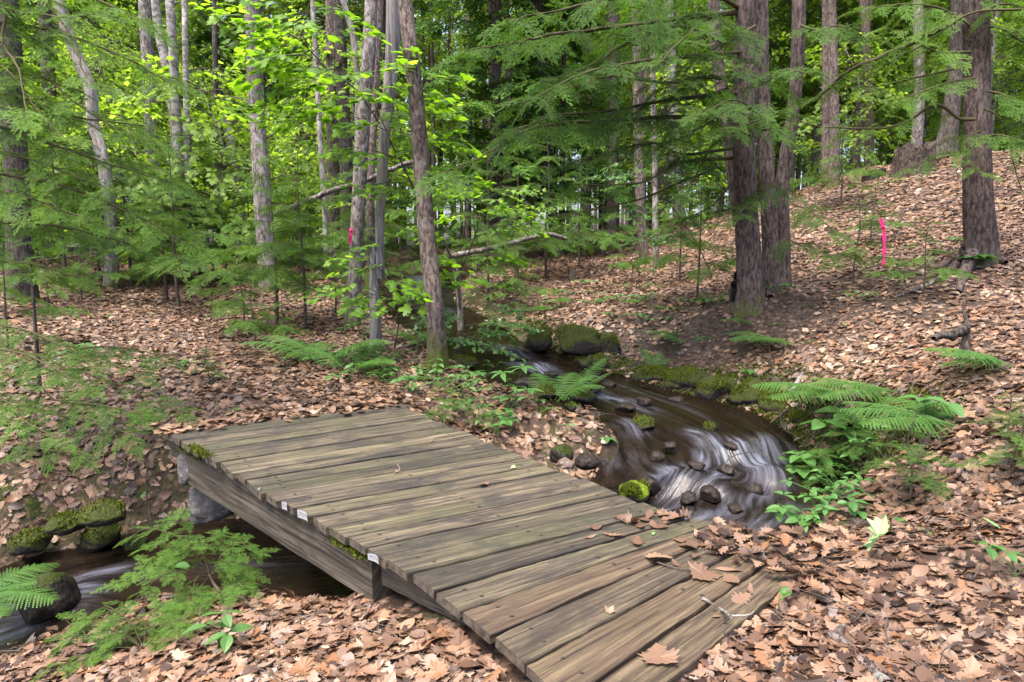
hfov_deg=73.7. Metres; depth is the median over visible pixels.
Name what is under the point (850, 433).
herb
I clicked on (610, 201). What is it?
maple tree
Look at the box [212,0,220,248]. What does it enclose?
spruce tree
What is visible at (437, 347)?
oak tree
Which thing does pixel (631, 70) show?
oak tree
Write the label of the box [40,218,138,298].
hemlock sapling
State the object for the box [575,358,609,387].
fern
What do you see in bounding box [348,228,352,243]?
flagging tape
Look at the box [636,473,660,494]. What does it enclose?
stone
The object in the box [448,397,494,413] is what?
herb
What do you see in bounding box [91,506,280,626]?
hemlock seedling
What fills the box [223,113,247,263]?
birch snag
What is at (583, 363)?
stone
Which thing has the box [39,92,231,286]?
young maple
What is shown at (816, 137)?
maple tree
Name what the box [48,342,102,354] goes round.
herb
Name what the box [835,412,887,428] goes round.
herb
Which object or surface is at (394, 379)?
herb
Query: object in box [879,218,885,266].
flagging tape
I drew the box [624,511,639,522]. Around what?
fallen leaf
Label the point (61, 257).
brush branch
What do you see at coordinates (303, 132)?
young maple
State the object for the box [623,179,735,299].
hemlock sapling
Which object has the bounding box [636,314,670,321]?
herb
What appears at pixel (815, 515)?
herb
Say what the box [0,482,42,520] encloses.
stone
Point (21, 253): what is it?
hemlock tree
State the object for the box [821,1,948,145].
birch tree
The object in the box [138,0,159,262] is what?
oak tree
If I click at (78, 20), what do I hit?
maple tree
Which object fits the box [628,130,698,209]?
young maple
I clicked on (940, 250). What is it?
herb
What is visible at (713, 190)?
young maple
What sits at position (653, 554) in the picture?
fallen leaf
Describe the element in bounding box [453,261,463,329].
young maple
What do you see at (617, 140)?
pine tree
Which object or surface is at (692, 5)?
maple tree
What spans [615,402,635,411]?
stone
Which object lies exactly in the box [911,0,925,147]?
maple tree
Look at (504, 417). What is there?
herb
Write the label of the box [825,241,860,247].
herb
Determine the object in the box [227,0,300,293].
maple tree
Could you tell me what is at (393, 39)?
dead snag
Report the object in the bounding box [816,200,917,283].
hemlock sapling
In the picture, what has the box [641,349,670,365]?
fern
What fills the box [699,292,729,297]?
herb
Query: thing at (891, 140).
pine tree
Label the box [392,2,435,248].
pine tree
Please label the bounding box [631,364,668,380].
stone
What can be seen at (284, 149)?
young maple
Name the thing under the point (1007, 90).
birch tree
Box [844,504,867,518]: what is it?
herb
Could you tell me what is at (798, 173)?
birch tree
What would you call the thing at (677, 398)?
stone
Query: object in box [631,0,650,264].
maple tree
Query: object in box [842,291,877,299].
herb
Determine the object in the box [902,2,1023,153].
young maple
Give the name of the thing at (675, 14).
pine tree
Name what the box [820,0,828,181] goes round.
oak tree
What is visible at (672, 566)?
stick
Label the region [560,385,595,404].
stone
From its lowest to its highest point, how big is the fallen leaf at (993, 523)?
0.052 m
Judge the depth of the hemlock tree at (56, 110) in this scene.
4.76 m
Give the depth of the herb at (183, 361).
6.62 m
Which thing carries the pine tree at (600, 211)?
on the ground at (404, 603)
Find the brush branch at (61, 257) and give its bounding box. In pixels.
[35,245,94,260]
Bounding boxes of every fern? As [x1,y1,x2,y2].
[0,563,59,617]
[242,335,390,366]
[305,343,395,372]
[383,330,451,344]
[478,320,523,329]
[512,302,562,312]
[528,372,604,401]
[539,297,573,302]
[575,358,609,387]
[576,297,608,303]
[607,296,654,302]
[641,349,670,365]
[643,330,712,343]
[652,305,680,308]
[721,318,786,326]
[725,331,785,344]
[752,337,819,344]
[752,382,845,408]
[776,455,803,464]
[803,378,894,403]
[839,397,982,438]
[923,348,1011,368]
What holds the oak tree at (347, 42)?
on the ground at (404, 603)
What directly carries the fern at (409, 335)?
on the ground at (404, 603)
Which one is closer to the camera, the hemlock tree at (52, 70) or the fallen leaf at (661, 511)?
the fallen leaf at (661, 511)
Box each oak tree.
[21,1,193,246]
[65,0,234,244]
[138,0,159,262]
[182,0,362,240]
[190,2,310,160]
[265,0,404,138]
[343,0,377,328]
[398,0,449,370]
[399,0,528,239]
[521,2,649,227]
[571,4,694,225]
[572,0,703,223]
[627,0,726,111]
[704,0,859,179]
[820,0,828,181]
[826,0,839,188]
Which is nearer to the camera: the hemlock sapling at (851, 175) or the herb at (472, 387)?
the herb at (472, 387)
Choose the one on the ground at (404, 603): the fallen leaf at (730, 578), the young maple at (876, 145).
the young maple at (876, 145)
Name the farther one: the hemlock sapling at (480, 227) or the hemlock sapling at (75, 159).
the hemlock sapling at (480, 227)
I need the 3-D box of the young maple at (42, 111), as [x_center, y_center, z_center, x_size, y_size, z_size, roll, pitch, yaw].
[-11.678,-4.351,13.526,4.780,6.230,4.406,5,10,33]
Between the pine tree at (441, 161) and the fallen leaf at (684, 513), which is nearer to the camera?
the fallen leaf at (684, 513)
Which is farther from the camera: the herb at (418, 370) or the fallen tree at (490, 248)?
the fallen tree at (490, 248)
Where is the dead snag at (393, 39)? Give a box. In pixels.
[369,0,399,352]
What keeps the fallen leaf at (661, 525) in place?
on the footbridge
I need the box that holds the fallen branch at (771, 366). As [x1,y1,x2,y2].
[769,344,787,376]
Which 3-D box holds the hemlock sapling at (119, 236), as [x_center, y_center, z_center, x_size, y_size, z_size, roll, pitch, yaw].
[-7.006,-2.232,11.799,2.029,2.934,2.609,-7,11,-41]
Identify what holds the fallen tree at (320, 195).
on the ground at (404, 603)
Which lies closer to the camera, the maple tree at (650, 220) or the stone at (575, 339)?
the stone at (575, 339)
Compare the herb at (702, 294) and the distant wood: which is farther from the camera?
the distant wood
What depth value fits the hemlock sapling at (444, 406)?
5.47 m
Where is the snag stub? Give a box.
[931,303,970,362]
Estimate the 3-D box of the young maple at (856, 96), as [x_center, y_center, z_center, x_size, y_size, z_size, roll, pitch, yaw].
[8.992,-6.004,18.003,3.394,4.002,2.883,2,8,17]
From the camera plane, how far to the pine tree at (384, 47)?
21.24 m
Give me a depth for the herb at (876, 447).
4.96 m
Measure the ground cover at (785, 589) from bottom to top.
3.286 m
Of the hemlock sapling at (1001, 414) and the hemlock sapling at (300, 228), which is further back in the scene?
the hemlock sapling at (300, 228)
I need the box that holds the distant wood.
[1,1,1010,245]
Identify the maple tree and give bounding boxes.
[20,0,228,249]
[25,1,74,136]
[218,0,442,247]
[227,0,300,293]
[310,0,329,273]
[321,0,485,245]
[340,0,359,167]
[364,0,383,287]
[397,0,623,240]
[410,0,504,242]
[454,2,558,224]
[512,80,623,210]
[604,0,616,250]
[619,8,701,222]
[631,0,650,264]
[631,0,837,144]
[650,5,659,266]
[657,2,772,211]
[676,0,949,191]
[692,7,851,201]
[697,0,911,184]
[733,0,947,134]
[769,0,927,148]
[794,111,851,188]
[841,122,882,166]
[859,0,873,167]
[874,10,1022,135]
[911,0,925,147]
[997,0,1023,93]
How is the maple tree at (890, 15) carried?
on the ground at (404, 603)
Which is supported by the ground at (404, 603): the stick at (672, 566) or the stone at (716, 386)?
the stone at (716, 386)
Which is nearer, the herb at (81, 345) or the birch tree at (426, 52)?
the herb at (81, 345)
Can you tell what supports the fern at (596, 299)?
on the ground at (404, 603)
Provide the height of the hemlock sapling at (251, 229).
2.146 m
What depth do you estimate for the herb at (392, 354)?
7.43 m
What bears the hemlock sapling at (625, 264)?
on the ground at (404, 603)
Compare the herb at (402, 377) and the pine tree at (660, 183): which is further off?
the pine tree at (660, 183)
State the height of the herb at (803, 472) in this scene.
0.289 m
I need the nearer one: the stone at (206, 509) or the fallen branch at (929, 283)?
the stone at (206, 509)
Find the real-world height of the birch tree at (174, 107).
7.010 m
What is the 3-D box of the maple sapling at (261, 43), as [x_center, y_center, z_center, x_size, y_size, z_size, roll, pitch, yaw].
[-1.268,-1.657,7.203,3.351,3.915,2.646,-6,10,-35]
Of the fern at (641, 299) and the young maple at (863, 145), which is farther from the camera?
the young maple at (863, 145)
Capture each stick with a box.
[657,561,689,569]
[701,597,753,618]
[722,442,767,467]
[778,409,794,435]
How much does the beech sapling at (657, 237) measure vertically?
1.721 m
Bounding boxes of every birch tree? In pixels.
[21,0,58,49]
[22,0,245,253]
[32,1,165,233]
[53,0,119,288]
[57,0,237,179]
[151,0,191,279]
[160,0,356,217]
[280,0,442,180]
[395,3,463,244]
[442,17,521,207]
[502,0,686,233]
[526,0,631,233]
[663,0,685,222]
[701,0,889,190]
[772,52,849,187]
[778,0,948,169]
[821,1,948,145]
[844,18,929,165]
[847,121,905,165]
[926,0,1023,96]
[947,0,1023,150]
[991,0,1023,98]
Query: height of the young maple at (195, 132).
4.231 m
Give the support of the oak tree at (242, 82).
on the ground at (404, 603)
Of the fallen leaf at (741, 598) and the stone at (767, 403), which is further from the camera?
the stone at (767, 403)
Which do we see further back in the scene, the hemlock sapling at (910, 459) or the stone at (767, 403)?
the stone at (767, 403)
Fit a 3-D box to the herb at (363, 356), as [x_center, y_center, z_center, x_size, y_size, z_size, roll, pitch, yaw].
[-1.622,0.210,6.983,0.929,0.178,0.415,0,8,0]
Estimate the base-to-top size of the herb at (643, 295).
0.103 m
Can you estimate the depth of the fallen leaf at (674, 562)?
3.06 m
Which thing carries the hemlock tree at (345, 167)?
on the ground at (404, 603)
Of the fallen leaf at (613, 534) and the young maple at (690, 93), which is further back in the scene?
the young maple at (690, 93)
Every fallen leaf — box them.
[590,524,601,528]
[603,532,621,535]
[605,605,614,613]
[614,514,626,519]
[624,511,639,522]
[631,535,643,543]
[636,521,645,526]
[637,643,679,663]
[643,552,672,557]
[644,510,654,517]
[649,520,656,527]
[656,507,669,515]
[656,521,667,527]
[661,510,679,519]
[671,557,680,566]
[674,538,685,541]
[676,506,690,517]
[678,538,698,547]
[687,560,722,580]
[704,540,713,548]
[715,566,741,570]
[723,549,737,553]
[723,574,739,582]
[731,591,751,603]
[748,582,753,592]
[862,515,889,550]
[982,517,999,527]
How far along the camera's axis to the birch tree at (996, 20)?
17.90 m
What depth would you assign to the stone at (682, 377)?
7.17 m
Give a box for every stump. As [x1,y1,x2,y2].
[570,267,575,281]
[861,168,885,181]
[889,141,936,177]
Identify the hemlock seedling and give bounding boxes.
[29,599,206,681]
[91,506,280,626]
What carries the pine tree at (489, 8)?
on the ground at (404, 603)
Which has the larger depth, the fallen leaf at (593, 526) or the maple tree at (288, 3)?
the maple tree at (288, 3)
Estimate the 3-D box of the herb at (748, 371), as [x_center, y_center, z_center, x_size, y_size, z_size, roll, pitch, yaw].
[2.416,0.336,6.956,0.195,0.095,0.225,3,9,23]
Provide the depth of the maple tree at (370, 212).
10.82 m
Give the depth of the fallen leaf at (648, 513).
3.52 m
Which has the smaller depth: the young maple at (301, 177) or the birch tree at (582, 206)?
the young maple at (301, 177)
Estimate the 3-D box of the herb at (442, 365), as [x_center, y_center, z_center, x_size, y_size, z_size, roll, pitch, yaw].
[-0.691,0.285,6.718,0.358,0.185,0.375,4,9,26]
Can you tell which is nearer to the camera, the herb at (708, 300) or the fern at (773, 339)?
the fern at (773, 339)
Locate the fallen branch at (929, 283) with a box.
[892,276,942,298]
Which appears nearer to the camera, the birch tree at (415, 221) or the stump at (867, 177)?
the stump at (867, 177)
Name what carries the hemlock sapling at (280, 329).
on the ground at (404, 603)
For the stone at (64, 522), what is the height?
0.145 m
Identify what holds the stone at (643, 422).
on the stream
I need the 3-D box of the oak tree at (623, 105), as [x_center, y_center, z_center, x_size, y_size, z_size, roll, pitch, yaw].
[5.988,-15.285,35.793,8.018,19.039,9.098,-5,9,-31]
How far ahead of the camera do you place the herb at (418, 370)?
6.71 m
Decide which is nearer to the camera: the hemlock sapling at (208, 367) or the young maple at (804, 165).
the hemlock sapling at (208, 367)
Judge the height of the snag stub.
0.578 m
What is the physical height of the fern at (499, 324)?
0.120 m
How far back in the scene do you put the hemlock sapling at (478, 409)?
5.58 m
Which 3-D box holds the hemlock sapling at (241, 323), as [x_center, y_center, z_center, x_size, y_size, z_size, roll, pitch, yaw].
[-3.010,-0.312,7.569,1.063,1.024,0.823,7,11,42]
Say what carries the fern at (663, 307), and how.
on the ground at (404, 603)
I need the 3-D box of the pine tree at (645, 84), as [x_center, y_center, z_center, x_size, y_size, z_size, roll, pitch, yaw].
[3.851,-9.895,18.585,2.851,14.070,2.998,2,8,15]
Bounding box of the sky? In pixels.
[0,0,899,245]
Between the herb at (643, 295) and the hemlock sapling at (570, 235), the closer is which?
the herb at (643, 295)
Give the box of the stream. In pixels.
[0,275,846,653]
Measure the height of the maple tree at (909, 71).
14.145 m
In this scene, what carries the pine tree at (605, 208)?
on the ground at (404, 603)
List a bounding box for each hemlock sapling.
[0,89,139,278]
[0,211,96,311]
[0,238,94,345]
[0,265,203,475]
[32,106,150,276]
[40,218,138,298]
[48,124,177,286]
[97,138,216,298]
[117,135,250,306]
[125,96,241,275]
[139,136,277,283]
[169,194,253,284]
[183,140,329,324]
[188,349,226,381]
[191,241,284,329]
[193,178,311,261]
[204,269,290,347]
[235,136,362,326]
[239,176,337,281]
[247,282,311,341]
[288,230,363,313]
[313,134,417,277]
[329,227,422,298]
[369,354,394,378]
[384,201,440,279]
[395,209,456,260]
[410,153,497,280]
[414,159,527,299]
[425,376,475,422]
[462,395,493,425]
[465,178,584,281]
[482,233,562,307]
[494,132,622,277]
[519,167,640,269]
[560,175,649,255]
[605,229,654,280]
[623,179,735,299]
[643,164,715,281]
[789,111,888,205]
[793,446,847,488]
[813,407,880,470]
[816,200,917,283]
[843,183,914,239]
[857,412,961,499]
[861,213,978,296]
[953,405,1023,472]
[971,389,1023,442]
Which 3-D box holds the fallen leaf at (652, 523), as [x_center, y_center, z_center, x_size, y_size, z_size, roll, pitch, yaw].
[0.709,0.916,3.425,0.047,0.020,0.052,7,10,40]
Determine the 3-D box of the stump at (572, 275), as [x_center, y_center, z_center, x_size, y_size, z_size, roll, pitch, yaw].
[1.089,-1.018,12.150,0.151,0.606,0.166,-7,11,-40]
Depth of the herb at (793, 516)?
3.54 m
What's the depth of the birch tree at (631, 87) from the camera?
23.97 m
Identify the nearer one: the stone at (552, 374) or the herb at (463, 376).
the herb at (463, 376)
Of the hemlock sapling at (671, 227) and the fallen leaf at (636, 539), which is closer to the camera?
the fallen leaf at (636, 539)
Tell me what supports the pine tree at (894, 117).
on the ground at (404, 603)
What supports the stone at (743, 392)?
on the ground at (404, 603)
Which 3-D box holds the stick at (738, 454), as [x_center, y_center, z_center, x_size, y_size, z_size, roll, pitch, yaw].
[1.722,0.805,5.068,0.360,0.252,0.070,-1,8,-8]
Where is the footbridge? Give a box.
[168,404,810,681]
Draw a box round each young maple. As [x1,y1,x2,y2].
[0,34,175,262]
[0,53,87,242]
[0,78,87,227]
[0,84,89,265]
[0,91,60,228]
[0,144,46,256]
[1,15,201,255]
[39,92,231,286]
[70,45,210,239]
[99,54,302,280]
[112,70,253,230]
[115,63,250,247]
[165,65,313,234]
[190,101,319,263]
[195,106,252,242]
[224,115,365,268]
[242,74,377,254]
[243,117,340,256]
[265,6,452,257]
[270,44,446,273]
[410,85,529,246]
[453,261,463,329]
[582,82,694,226]
[605,58,732,229]
[620,22,733,215]
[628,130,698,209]
[682,73,758,210]
[684,81,776,212]
[684,125,727,205]
[685,45,811,198]
[756,61,821,178]
[779,32,913,183]
[794,89,888,184]
[840,117,898,173]
[874,0,1023,164]
[874,37,962,164]
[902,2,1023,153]
[923,0,1023,147]
[944,5,1023,150]
[960,51,1023,150]
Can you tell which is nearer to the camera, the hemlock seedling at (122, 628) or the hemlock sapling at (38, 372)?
the hemlock seedling at (122, 628)
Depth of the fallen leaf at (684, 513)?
3.54 m
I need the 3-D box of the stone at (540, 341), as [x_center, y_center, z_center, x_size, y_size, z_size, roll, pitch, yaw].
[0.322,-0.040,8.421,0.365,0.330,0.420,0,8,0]
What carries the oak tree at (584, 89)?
on the ground at (404, 603)
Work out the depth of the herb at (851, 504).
3.58 m
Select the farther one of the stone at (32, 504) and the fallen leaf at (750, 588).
the stone at (32, 504)
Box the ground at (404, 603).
[0,151,1023,681]
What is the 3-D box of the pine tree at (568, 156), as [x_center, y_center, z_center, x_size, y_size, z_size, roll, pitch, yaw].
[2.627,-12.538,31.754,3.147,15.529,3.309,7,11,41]
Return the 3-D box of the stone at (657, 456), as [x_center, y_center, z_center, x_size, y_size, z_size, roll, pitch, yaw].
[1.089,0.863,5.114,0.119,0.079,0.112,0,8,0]
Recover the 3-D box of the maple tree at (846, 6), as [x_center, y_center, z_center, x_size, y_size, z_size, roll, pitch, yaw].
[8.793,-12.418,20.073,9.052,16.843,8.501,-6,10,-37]
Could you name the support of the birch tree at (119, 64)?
on the ground at (404, 603)
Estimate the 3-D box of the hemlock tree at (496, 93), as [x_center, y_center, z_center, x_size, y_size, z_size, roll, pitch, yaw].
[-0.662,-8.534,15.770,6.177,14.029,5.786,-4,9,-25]
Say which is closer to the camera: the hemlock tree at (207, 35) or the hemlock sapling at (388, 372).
the hemlock sapling at (388, 372)
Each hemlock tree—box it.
[0,0,39,302]
[0,0,223,298]
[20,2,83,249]
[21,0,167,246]
[37,0,62,263]
[160,0,293,254]
[332,0,352,271]
[376,0,630,262]
[409,0,892,321]
[470,0,651,253]
[534,0,563,256]
[755,0,1023,292]
[936,0,962,157]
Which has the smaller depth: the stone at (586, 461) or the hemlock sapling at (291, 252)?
the stone at (586, 461)
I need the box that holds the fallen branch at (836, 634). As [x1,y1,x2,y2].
[818,622,893,681]
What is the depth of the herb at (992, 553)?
2.73 m
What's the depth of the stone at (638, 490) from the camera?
4.96 m
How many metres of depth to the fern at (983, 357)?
4.85 m
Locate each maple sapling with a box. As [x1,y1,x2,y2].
[188,0,496,310]
[297,243,491,348]
[393,181,570,313]
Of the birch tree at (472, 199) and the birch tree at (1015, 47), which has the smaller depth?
the birch tree at (1015, 47)
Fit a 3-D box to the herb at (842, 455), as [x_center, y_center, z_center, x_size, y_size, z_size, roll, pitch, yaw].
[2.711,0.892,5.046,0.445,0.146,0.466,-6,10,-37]
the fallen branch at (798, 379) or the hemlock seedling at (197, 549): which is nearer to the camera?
the hemlock seedling at (197, 549)
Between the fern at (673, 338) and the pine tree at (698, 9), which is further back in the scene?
the pine tree at (698, 9)
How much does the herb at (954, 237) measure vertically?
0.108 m
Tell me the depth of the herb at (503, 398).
5.94 m
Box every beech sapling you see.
[335,304,461,344]
[409,303,544,362]
[582,151,725,277]
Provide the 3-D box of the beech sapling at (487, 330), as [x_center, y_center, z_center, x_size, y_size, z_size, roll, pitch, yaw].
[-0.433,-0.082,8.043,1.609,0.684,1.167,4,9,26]
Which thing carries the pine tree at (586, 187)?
on the ground at (404, 603)
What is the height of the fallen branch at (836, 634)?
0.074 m
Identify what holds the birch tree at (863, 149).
on the ground at (404, 603)
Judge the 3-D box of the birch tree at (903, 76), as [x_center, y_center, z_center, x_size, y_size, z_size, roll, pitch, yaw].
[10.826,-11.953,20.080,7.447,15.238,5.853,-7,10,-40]
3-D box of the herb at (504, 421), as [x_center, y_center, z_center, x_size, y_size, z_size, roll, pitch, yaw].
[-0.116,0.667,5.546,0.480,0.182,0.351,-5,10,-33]
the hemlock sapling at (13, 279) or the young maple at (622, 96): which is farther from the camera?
the young maple at (622, 96)
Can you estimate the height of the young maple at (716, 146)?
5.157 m
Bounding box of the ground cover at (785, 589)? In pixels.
[71,185,905,614]
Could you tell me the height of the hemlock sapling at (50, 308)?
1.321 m
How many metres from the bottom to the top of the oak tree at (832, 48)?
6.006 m
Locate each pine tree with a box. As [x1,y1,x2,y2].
[325,0,339,269]
[379,0,393,251]
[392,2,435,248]
[399,10,420,244]
[412,0,447,236]
[413,0,448,212]
[416,10,461,242]
[418,8,441,181]
[426,0,511,243]
[444,10,487,237]
[452,7,487,241]
[464,1,519,245]
[465,1,491,250]
[509,6,519,236]
[523,37,535,235]
[555,31,569,231]
[559,0,606,236]
[598,8,605,229]
[603,2,642,237]
[604,100,619,229]
[632,3,663,229]
[643,1,655,200]
[658,40,680,225]
[667,0,685,222]
[688,0,712,215]
[852,0,874,169]
[874,8,927,163]
[881,1,900,164]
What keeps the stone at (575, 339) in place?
on the stream
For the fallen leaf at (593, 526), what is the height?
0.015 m
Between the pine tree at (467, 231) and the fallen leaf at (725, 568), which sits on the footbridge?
the fallen leaf at (725, 568)
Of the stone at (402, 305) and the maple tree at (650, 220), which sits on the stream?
the stone at (402, 305)
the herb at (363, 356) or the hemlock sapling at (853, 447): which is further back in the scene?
the herb at (363, 356)
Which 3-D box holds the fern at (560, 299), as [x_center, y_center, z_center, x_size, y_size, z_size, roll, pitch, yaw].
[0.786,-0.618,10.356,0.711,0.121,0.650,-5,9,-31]
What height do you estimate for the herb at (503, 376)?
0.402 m
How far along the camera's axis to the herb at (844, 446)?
5.33 m
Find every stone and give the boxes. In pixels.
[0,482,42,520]
[4,526,53,555]
[8,567,44,590]
[17,572,80,623]
[43,507,85,535]
[75,497,127,527]
[79,522,121,551]
[123,534,150,550]
[177,453,189,484]
[187,486,234,523]
[395,301,413,308]
[449,353,475,368]
[513,377,537,387]
[523,326,551,351]
[532,382,558,398]
[537,405,548,416]
[542,371,557,377]
[549,444,573,463]
[556,323,600,354]
[556,457,574,468]
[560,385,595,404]
[565,401,580,411]
[571,383,600,392]
[574,453,600,470]
[578,359,591,367]
[591,352,608,367]
[598,330,621,353]
[602,380,616,386]
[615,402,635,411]
[618,479,649,503]
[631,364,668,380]
[631,413,654,430]
[636,396,652,406]
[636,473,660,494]
[650,451,665,461]
[662,364,710,388]
[662,441,676,449]
[668,396,683,401]
[680,490,696,504]
[688,461,705,470]
[694,373,737,399]
[699,484,720,502]
[703,420,718,429]
[716,464,734,474]
[722,441,738,450]
[726,376,773,405]
[727,502,742,513]
[745,483,762,495]
[758,388,792,410]
[788,408,808,423]
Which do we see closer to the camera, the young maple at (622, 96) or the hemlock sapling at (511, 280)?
the hemlock sapling at (511, 280)
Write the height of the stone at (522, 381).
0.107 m
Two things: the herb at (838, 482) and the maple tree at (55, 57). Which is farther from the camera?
the maple tree at (55, 57)
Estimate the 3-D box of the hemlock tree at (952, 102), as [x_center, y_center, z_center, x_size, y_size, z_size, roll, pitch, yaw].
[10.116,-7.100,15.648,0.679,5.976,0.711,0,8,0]
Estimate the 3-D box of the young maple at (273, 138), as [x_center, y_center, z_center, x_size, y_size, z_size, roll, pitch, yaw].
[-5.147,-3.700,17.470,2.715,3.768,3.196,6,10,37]
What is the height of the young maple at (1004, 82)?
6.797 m
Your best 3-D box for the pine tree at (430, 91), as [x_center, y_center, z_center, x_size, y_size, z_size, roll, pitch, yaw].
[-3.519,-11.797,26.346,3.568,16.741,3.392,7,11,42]
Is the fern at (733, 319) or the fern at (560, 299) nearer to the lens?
the fern at (733, 319)
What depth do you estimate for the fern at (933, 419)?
4.37 m
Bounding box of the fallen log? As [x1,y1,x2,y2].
[330,274,383,281]
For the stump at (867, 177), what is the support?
on the ground at (404, 603)
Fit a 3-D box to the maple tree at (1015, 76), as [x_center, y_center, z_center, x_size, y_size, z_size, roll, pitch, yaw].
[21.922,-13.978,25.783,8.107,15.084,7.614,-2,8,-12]
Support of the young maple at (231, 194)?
on the ground at (404, 603)
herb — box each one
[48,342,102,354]
[92,355,196,377]
[163,559,189,568]
[180,609,252,653]
[303,352,400,368]
[326,363,361,381]
[340,366,422,383]
[354,350,417,363]
[372,364,440,380]
[397,375,422,393]
[416,358,464,376]
[416,368,483,388]
[423,379,491,397]
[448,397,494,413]
[461,365,486,386]
[475,408,518,433]
[488,364,543,407]
[489,407,557,424]
[492,389,545,413]
[557,289,592,294]
[598,292,624,298]
[598,309,644,316]
[600,436,616,442]
[619,282,662,287]
[628,292,657,299]
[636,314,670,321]
[676,297,707,302]
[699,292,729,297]
[700,298,728,303]
[739,368,756,374]
[764,503,823,532]
[765,283,796,289]
[774,476,864,503]
[782,448,848,477]
[797,491,840,523]
[799,406,872,453]
[809,469,873,497]
[820,489,867,514]
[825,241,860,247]
[832,460,857,479]
[833,442,866,457]
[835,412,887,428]
[840,448,869,468]
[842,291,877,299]
[844,421,876,437]
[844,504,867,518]
[848,434,888,455]
[870,417,909,437]
[892,395,963,420]
[926,248,957,255]
[947,236,962,242]
[954,253,996,268]
[972,540,1023,576]
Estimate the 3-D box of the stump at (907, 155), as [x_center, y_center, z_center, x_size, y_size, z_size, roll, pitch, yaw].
[8.003,-3.502,13.614,1.075,0.946,1.137,0,8,0]
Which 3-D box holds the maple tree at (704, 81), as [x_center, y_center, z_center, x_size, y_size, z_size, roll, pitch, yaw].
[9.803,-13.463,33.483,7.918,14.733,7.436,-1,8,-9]
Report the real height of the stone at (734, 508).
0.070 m
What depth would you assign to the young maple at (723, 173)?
29.31 m
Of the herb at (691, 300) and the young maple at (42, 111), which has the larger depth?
the young maple at (42, 111)
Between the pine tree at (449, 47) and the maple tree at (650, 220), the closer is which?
the pine tree at (449, 47)
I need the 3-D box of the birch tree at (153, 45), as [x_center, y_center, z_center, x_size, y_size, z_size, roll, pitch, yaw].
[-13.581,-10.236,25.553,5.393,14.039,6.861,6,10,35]
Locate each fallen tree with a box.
[273,160,412,226]
[447,214,566,258]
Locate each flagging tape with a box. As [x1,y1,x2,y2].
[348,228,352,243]
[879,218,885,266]
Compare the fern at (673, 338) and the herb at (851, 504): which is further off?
the fern at (673, 338)
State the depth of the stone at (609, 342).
8.20 m
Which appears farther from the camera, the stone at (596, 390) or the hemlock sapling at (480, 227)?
the hemlock sapling at (480, 227)
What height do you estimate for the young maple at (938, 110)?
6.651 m
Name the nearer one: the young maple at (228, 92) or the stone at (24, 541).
the stone at (24, 541)
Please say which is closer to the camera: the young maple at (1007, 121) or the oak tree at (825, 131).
the oak tree at (825, 131)
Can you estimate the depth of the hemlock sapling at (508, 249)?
10.92 m
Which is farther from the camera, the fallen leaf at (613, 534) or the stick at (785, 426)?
the stick at (785, 426)
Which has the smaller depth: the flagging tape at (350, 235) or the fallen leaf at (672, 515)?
the fallen leaf at (672, 515)
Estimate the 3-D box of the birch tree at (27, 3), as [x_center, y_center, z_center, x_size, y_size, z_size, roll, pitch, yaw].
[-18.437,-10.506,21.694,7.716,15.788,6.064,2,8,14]
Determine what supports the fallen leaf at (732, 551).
on the footbridge
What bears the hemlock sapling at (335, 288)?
on the ground at (404, 603)
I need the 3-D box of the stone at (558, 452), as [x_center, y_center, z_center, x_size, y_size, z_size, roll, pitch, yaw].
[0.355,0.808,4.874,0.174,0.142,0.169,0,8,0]
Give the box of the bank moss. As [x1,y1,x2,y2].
[524,314,969,481]
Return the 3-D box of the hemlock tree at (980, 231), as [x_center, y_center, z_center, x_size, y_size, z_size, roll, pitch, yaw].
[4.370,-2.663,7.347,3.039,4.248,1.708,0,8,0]
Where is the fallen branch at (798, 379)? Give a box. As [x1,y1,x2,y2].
[788,358,811,391]
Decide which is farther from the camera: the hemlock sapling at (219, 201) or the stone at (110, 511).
the hemlock sapling at (219, 201)
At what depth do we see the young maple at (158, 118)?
21.00 m
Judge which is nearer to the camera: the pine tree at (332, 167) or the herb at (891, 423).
the herb at (891, 423)
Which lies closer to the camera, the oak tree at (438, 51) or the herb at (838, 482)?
the herb at (838, 482)
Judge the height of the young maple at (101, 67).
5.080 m
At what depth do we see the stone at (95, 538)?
4.49 m
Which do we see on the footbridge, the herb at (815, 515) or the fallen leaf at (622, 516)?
the fallen leaf at (622, 516)
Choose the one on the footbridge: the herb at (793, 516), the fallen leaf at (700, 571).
the fallen leaf at (700, 571)
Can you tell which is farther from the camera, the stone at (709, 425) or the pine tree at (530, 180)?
the pine tree at (530, 180)
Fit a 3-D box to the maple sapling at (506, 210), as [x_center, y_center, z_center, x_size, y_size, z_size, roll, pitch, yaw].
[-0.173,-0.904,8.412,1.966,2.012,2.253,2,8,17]
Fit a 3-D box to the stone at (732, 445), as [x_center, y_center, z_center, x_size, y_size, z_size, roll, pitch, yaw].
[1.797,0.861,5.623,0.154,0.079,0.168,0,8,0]
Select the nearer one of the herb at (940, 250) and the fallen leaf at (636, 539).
the fallen leaf at (636, 539)
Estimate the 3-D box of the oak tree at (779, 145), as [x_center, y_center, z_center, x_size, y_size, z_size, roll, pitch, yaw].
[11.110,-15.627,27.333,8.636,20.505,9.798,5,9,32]
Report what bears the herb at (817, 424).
on the ground at (404, 603)

